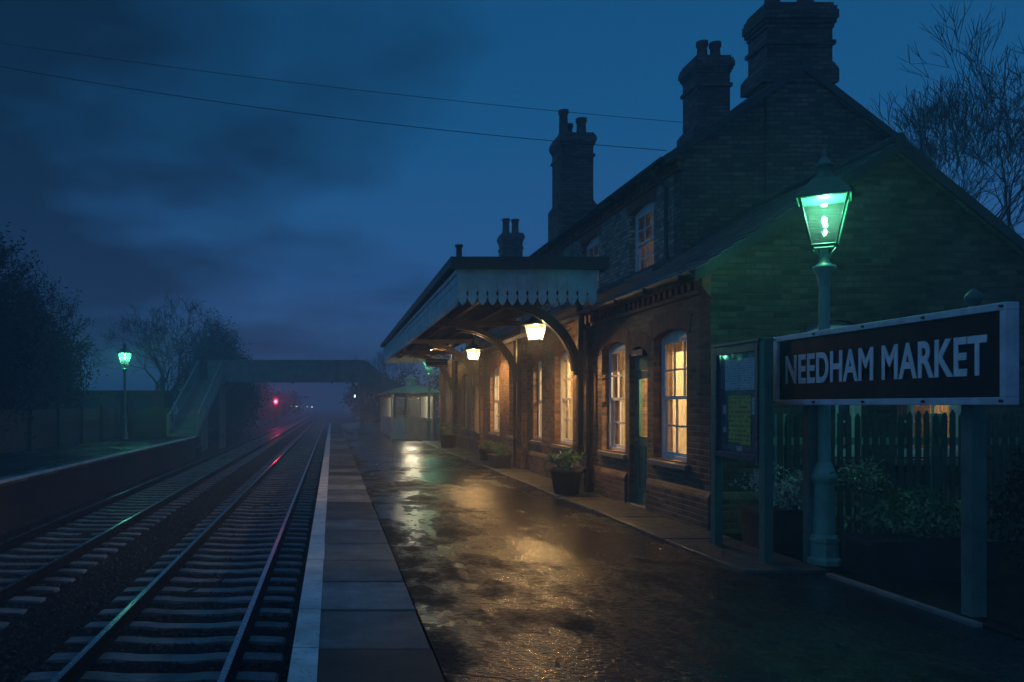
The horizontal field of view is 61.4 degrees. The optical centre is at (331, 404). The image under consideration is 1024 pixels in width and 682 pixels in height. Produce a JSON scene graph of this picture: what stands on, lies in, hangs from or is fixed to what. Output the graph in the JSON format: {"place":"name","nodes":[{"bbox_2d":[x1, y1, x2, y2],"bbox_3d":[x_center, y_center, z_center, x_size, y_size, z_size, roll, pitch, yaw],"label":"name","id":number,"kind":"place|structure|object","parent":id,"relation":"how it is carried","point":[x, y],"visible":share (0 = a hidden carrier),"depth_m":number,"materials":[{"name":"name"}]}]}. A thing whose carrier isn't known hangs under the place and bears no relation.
{"place":"outdoors","nodes":[
{"label":"outdoors","id":0,"kind":"place"},
{"bbox_2d":[0,436,182,476],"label":"platform","id":1,"kind":"structure","parent":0,"point":[11,463],"depth_m":28.07,"materials":[{"name":"concrete"}]},
{"bbox_2d":[0,222,72,449],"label":"evergreen tree","id":2,"kind":"object","parent":1,"relation":"on","point":[9,326],"visible":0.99,"depth_m":27.30,"materials":[{"name":"green plant"}]},
{"bbox_2d":[0,405,170,453],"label":"timber fence","id":3,"kind":"object","parent":1,"relation":"on","point":[58,427],"visible":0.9,"depth_m":33.91,"materials":[{"name":"brown wood"}]},
{"bbox_2d":[117,341,131,438],"bbox_3d":[-9.700,-0.710,39.000,0.513,4.620,0.513,0,0,32],"label":"lamp post","id":4,"kind":"object","parent":1,"relation":"on","point":[124,350],"visible":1,"depth_m":38.94,"materials":[{"name":"metal"}]},
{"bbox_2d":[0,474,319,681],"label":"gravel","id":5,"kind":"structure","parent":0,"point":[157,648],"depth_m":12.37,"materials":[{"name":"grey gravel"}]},
{"bbox_2d":[0,412,330,681],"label":"ballast","id":6,"kind":"structure","parent":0,"point":[252,467],"depth_m":12.58,"materials":[{"name":"grey gravel"}]},
{"bbox_2d":[0,412,319,629],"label":"railway track","id":7,"kind":"structure","parent":6,"relation":"on","point":[31,578],"depth_m":18.49,"materials":[{"name":"metal"}]},
{"bbox_2d":[21,412,329,681],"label":"railway track","id":8,"kind":"structure","parent":6,"relation":"on","point":[82,662],"depth_m":11.55,"materials":[{"name":"metal"}]},
{"bbox_2d":[174,409,438,453],"bbox_3d":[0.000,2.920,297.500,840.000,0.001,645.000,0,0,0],"label":"ground","id":9,"kind":"structure","parent":0,"point":[341,415],"depth_m":167.82,"materials":[{"name":"grey gravel"}]},
{"bbox_2d":[0,258,108,412],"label":"evergreen tree","id":10,"kind":"object","parent":9,"relation":"on","point":[58,389],"visible":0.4,"depth_m":36.45,"materials":[{"name":"green plant"}]},
{"bbox_2d":[0,439,194,535],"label":"platform face","id":11,"kind":"object","parent":9,"relation":"on","point":[27,502],"visible":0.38,"depth_m":22.85},
{"bbox_2d":[0,437,194,486],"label":"platform edge","id":12,"kind":"object","parent":11,"relation":"on","point":[31,477],"visible":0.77,"depth_m":22.82,"materials":[{"name":"concrete"}]},
{"bbox_2d":[0,436,195,483],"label":"platform line","id":13,"kind":"object","parent":12,"relation":"on","point":[53,469],"visible":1,"depth_m":22.63,"materials":[{"name":"white paint"}]},
{"bbox_2d":[62,390,177,435],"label":"platform hut","id":14,"kind":"object","parent":9,"relation":"on","point":[147,399],"visible":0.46,"depth_m":47.00,"materials":[{"name":"wood"}]},
{"bbox_2d":[75,400,92,408],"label":"window","id":15,"kind":"structure","parent":14,"relation":"in","point":[89,402],"depth_m":46.95,"materials":[{"name":"glass"}]},
{"bbox_2d":[103,400,120,407],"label":"window","id":16,"kind":"structure","parent":14,"relation":"in","point":[106,403],"depth_m":46.95,"materials":[{"name":"glass"}]},
{"bbox_2d":[131,400,148,413],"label":"window","id":17,"kind":"structure","parent":14,"relation":"in","point":[134,403],"depth_m":46.95,"materials":[{"name":"glass"}]},
{"bbox_2d":[88,292,228,401],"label":"bare tree","id":18,"kind":"object","parent":9,"relation":"on","point":[163,379],"visible":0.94,"depth_m":59.47,"materials":[{"name":"brown plant"}]},
{"bbox_2d":[195,436,202,455],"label":"bramble bush","id":19,"kind":"object","parent":9,"relation":"on","point":[197,441],"visible":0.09,"depth_m":44.81,"materials":[{"name":"green plant"}]},
{"bbox_2d":[166,308,272,437],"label":"evergreen tree","id":20,"kind":"object","parent":9,"relation":"on","point":[239,395],"visible":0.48,"depth_m":65.17,"materials":[{"name":"green plant"}]},
{"bbox_2d":[235,382,294,424],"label":"evergreen tree","id":21,"kind":"object","parent":9,"relation":"on","point":[281,407],"visible":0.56,"depth_m":123.27,"materials":[{"name":"green plant"}]},
{"bbox_2d":[274,398,277,427],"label":"railway signal","id":22,"kind":"object","parent":9,"relation":"on","point":[275,401],"visible":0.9,"depth_m":99.94,"materials":[{"name":"red metal"}]},
{"bbox_2d":[267,389,307,419],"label":"evergreen tree","id":23,"kind":"object","parent":9,"relation":"on","point":[290,398],"visible":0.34,"depth_m":159.00,"materials":[{"name":"green plant"}]},
{"bbox_2d":[167,360,437,450],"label":"footbridge","id":24,"kind":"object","parent":9,"relation":"on","point":[190,419],"visible":0.91,"depth_m":51.94,"materials":[{"name":"metal"}]},
{"bbox_2d":[343,383,369,416],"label":"evergreen tree","id":25,"kind":"object","parent":9,"relation":"on","point":[352,395],"visible":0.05,"depth_m":149.66,"materials":[{"name":"green plant"}]},
{"bbox_2d":[340,382,373,422],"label":"evergreen tree","id":26,"kind":"object","parent":9,"relation":"on","point":[353,390],"visible":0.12,"depth_m":111.12,"materials":[{"name":"green plant"}]},
{"bbox_2d":[356,351,416,398],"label":"bare tree","id":27,"kind":"object","parent":9,"relation":"on","point":[384,367],"visible":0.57,"depth_m":69.70,"materials":[{"name":"brown plant"}]},
{"bbox_2d":[355,367,435,422],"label":"evergreen tree","id":28,"kind":"object","parent":9,"relation":"on","point":[372,411],"visible":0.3,"depth_m":85.16,"materials":[{"name":"green plant"}]},
{"bbox_2d":[418,348,462,427],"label":"evergreen tree","id":29,"kind":"object","parent":9,"relation":"on","point":[435,388],"visible":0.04,"depth_m":58.11,"materials":[{"name":"green plant"}]},
{"bbox_2d":[867,0,1023,230],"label":"bare tree","id":30,"kind":"object","parent":9,"relation":"on","point":[952,110],"visible":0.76,"depth_m":21.73,"materials":[{"name":"brown plant"}]},
{"bbox_2d":[937,143,1023,235],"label":"bare tree","id":31,"kind":"object","parent":9,"relation":"on","point":[980,192],"visible":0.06,"depth_m":21.83,"materials":[{"name":"brown plant"}]},
{"bbox_2d":[2,43,949,141],"bbox_3d":[-0.250,-7.450,18.400,27.504,3.411,0.011,0,0,1],"label":"overhead wire","id":32,"kind":"object","parent":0,"point":[379,92],"visible":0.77,"depth_m":18.38,"materials":[{"name":"black metal"}]},
{"bbox_2d":[0,0,1023,408],"label":"sky","id":33,"kind":"structure","parent":0,"point":[316,236],"materials":[{"name":"blue"}]},
{"bbox_2d":[422,441,828,573],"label":"pavement","id":34,"kind":"structure","parent":0,"point":[735,555],"depth_m":10.37,"materials":[{"name":"grey stone"}]},
{"bbox_2d":[439,422,459,447],"bbox_3d":[4.254,1.090,30.644,0.723,0.960,0.703,0,0,-42],"label":"plant pot","id":35,"kind":"object","parent":34,"relation":"on","point":[447,437],"visible":1,"depth_m":30.42,"materials":[{"name":"black ceramic"}]},
{"bbox_2d":[478,440,493,460],"bbox_3d":[4.356,1.274,23.600,0.437,0.591,0.424,0,0,0],"label":"plant pot","id":36,"kind":"object","parent":34,"relation":"on","point":[483,449],"visible":0.97,"depth_m":23.48,"materials":[{"name":"black ceramic"}]},
{"bbox_2d":[487,441,512,467],"bbox_3d":[4.215,1.230,20.817,0.489,0.680,0.974,0,0,0],"label":"plant trough","id":37,"kind":"object","parent":34,"relation":"on","point":[501,458],"visible":1,"depth_m":20.53,"materials":[{"name":"brown"}]},
{"bbox_2d":[543,448,586,494],"bbox_3d":[4.127,1.161,14.797,0.674,0.818,0.695,0,0,25],"label":"plant pot","id":38,"kind":"object","parent":34,"relation":"on","point":[566,479],"visible":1,"depth_m":14.58,"materials":[{"name":"black plastic"}]},
{"bbox_2d":[340,244,1023,681],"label":"platform","id":39,"kind":"structure","parent":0,"point":[506,579],"depth_m":7.31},
{"bbox_2d":[374,374,438,439],"bbox_3d":[3.850,0.050,44.575,2.600,3.100,12.850,0,0,0],"label":"platform shelter","id":40,"kind":"object","parent":39,"relation":"on","point":[412,425],"visible":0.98,"depth_m":38.93,"materials":[{"name":"beige paint"}]},
{"bbox_2d":[380,394,434,419],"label":"window frame","id":41,"kind":"structure","parent":40,"relation":"in","point":[418,402],"depth_m":42.33,"materials":[{"name":"beige paint"}]},
{"bbox_2d":[423,359,432,440],"bbox_3d":[4.370,-0.500,37.600,0.467,4.200,0.467,0,0,32],"label":"lamp post","id":42,"kind":"object","parent":39,"relation":"on","point":[428,434],"visible":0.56,"depth_m":37.54,"materials":[{"name":"green metal"}]},
{"bbox_2d":[426,350,447,366],"bbox_3d":[3.850,-1.740,30.600,0.800,0.680,0.040,0,0,0],"label":"hanging sign","id":43,"kind":"object","parent":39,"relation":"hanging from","point":[443,362],"visible":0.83,"depth_m":30.58,"materials":[{"name":"black metal"}]},
{"bbox_2d":[464,334,482,359],"bbox_3d":[3.850,-1.785,22.700,0.510,1.130,0.510,0,0,0],"label":"pendant lamp","id":44,"kind":"object","parent":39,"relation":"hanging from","point":[473,345],"visible":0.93,"depth_m":22.62,"materials":[{"name":"white glass"}]},
{"bbox_2d":[437,0,1023,532],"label":"station building","id":45,"kind":"structure","parent":39,"relation":"on","point":[697,236],"depth_m":13.30,"materials":[{"name":"brick"}]},
{"bbox_2d":[0,66,666,150],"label":"overhead wire","id":46,"kind":"object","parent":45,"relation":"attached to","point":[337,117],"visible":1,"depth_m":14.50,"materials":[{"name":"black metal"}]},
{"bbox_2d":[460,367,466,430],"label":"window","id":47,"kind":"structure","parent":45,"relation":"in","point":[464,371],"depth_m":30.10,"materials":[{"name":"white paint"}]},
{"bbox_2d":[487,357,500,436],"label":"window","id":48,"kind":"structure","parent":45,"relation":"in","point":[494,364],"depth_m":24.75,"materials":[{"name":"yellow glass"}]},
{"bbox_2d":[506,353,516,440],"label":"window","id":49,"kind":"structure","parent":45,"relation":"in","point":[507,437],"depth_m":21.83,"materials":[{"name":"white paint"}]},
{"bbox_2d":[522,302,546,340],"bbox_3d":[3.850,-1.785,15.750,0.510,1.130,0.510,0,0,0],"label":"pendant lamp","id":50,"kind":"object","parent":45,"relation":"hanging from","point":[532,321],"visible":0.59,"depth_m":15.66,"materials":[{"name":"white glass"}]},
{"bbox_2d":[529,347,542,444],"bbox_3d":[4.790,-0.210,19.150,0.280,2.220,1.085,0,0,0],"label":"window","id":51,"kind":"structure","parent":45,"relation":"in","point":[537,355],"depth_m":19.45,"materials":[{"name":"white paint"}]},
{"bbox_2d":[548,249,563,313],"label":"window","id":52,"kind":"structure","parent":45,"relation":"in","point":[560,253],"depth_m":21.29,"materials":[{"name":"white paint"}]},
{"bbox_2d":[551,338,574,450],"bbox_3d":[4.845,-0.240,17.000,0.390,2.280,1.655,0,0,0],"label":"window","id":53,"kind":"structure","parent":45,"relation":"in","point":[558,348],"depth_m":17.45,"materials":[{"name":"white paint"}]},
{"bbox_2d":[579,224,600,298],"bbox_3d":[5.904,-3.200,18.675,0.389,1.640,1.598,0,0,0],"label":"window","id":54,"kind":"structure","parent":45,"relation":"in","point":[590,240],"depth_m":18.85,"materials":[{"name":"white paint"}]},
{"bbox_2d":[596,326,628,458],"bbox_3d":[4.845,-0.225,13.990,0.390,2.190,1.496,0,0,0],"label":"window","id":55,"kind":"structure","parent":45,"relation":"in","point":[614,339],"depth_m":14.31,"materials":[{"name":"white paint"}]},
{"bbox_2d":[626,331,650,509],"bbox_3d":[4.785,0.231,12.850,0.210,2.739,1.017,0,0,0],"label":"door","id":56,"kind":"structure","parent":45,"relation":"in","point":[638,340],"depth_m":13.08,"materials":[{"name":"green paint"}]},
{"bbox_2d":[624,185,657,282],"bbox_3d":[5.904,-3.200,15.580,0.388,1.640,1.587,0,0,0],"label":"window","id":57,"kind":"structure","parent":45,"relation":"in","point":[644,214],"depth_m":15.83,"materials":[{"name":"white paint"}]},
{"bbox_2d":[646,310,691,470],"bbox_3d":[4.844,-0.225,11.665,0.389,2.190,1.484,0,0,0],"label":"window","id":58,"kind":"structure","parent":45,"relation":"in","point":[672,326],"depth_m":11.88,"materials":[{"name":"white paint"}]},
{"bbox_2d":[796,299,878,464],"bbox_3d":[6.305,-0.285,10.485,1.028,2.070,0.310,0,0,0],"label":"window","id":59,"kind":"structure","parent":45,"relation":"in","point":[840,314],"depth_m":10.39,"materials":[{"name":"white paint"}]},
{"bbox_2d":[885,299,967,464],"bbox_3d":[7.500,-0.285,10.525,1.199,2.070,0.389,0,0,0],"label":"window","id":60,"kind":"structure","parent":45,"relation":"in","point":[930,305],"depth_m":10.39,"materials":[{"name":"white paint"}]},
{"bbox_2d":[710,338,772,562],"bbox_3d":[4.340,0.472,8.865,0.150,2.295,1.180,0,0,0],"label":"notice board","id":61,"kind":"object","parent":39,"relation":"on","point":[742,399],"visible":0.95,"depth_m":8.73,"materials":[{"name":"green paint"}]},
{"bbox_2d":[723,533,1023,640],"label":"flower bed soil","id":62,"kind":"structure","parent":39,"relation":"on","point":[1005,603],"depth_m":7.13,"materials":[{"name":"brown soil"}]},
{"bbox_2d":[729,461,802,551],"bbox_3d":[4.912,1.093,9.180,1.008,0.993,0.654,0,0,0],"label":"plant trough","id":63,"kind":"object","parent":62,"relation":"on","point":[788,526],"visible":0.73,"depth_m":9.04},
{"bbox_2d":[796,145,851,566],"bbox_3d":[4.920,-0.500,8.330,0.467,4.200,0.467,0,0,32],"label":"lamp post","id":64,"kind":"object","parent":62,"relation":"on","point":[824,187],"visible":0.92,"depth_m":8.27,"materials":[{"name":"metal"}]},
{"bbox_2d":[773,289,1018,616],"bbox_3d":[4.787,0.388,7.335,0.238,2.525,3.070,0,0,0],"label":"station name sign","id":65,"kind":"object","parent":62,"relation":"on","point":[967,359],"visible":0.95,"depth_m":6.57,"materials":[{"name":"metal"}]},
{"bbox_2d":[773,410,1023,540],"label":"paling fence","id":66,"kind":"object","parent":62,"relation":"on","point":[935,440],"visible":0.58,"depth_m":9.44,"materials":[{"name":"paint"}]},
{"bbox_2d":[829,455,1003,580],"bbox_3d":[5.385,1.025,7.830,1.350,1.130,0.689,0,0,0],"label":"plant trough","id":67,"kind":"object","parent":62,"relation":"on","point":[930,553],"visible":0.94,"depth_m":7.63,"materials":[{"name":"black wood"}]},
{"bbox_2d":[946,437,1023,573],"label":"garden shrub","id":68,"kind":"object","parent":62,"relation":"on","point":[1011,509],"visible":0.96,"depth_m":7.51,"materials":[{"name":"green plant"}]},
{"bbox_2d":[826,573,982,626],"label":"kerb","id":69,"kind":"structure","parent":39,"relation":"on","point":[944,613],"depth_m":6.68,"materials":[{"name":"concrete"}]},
{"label":"platform face","id":70,"kind":"structure","parent":39,"relation":"attached to","visible":0},
{"bbox_2d":[317,423,444,681],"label":"platform edge","id":71,"kind":"object","parent":70,"relation":"on","point":[371,630],"visible":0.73,"depth_m":6.76,"materials":[{"name":"concrete"}]},
{"bbox_2d":[287,423,330,681],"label":"platform line","id":72,"kind":"object","parent":71,"relation":"on","point":[304,662],"visible":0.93,"depth_m":6.77,"materials":[{"name":"white paint"}]}
]}

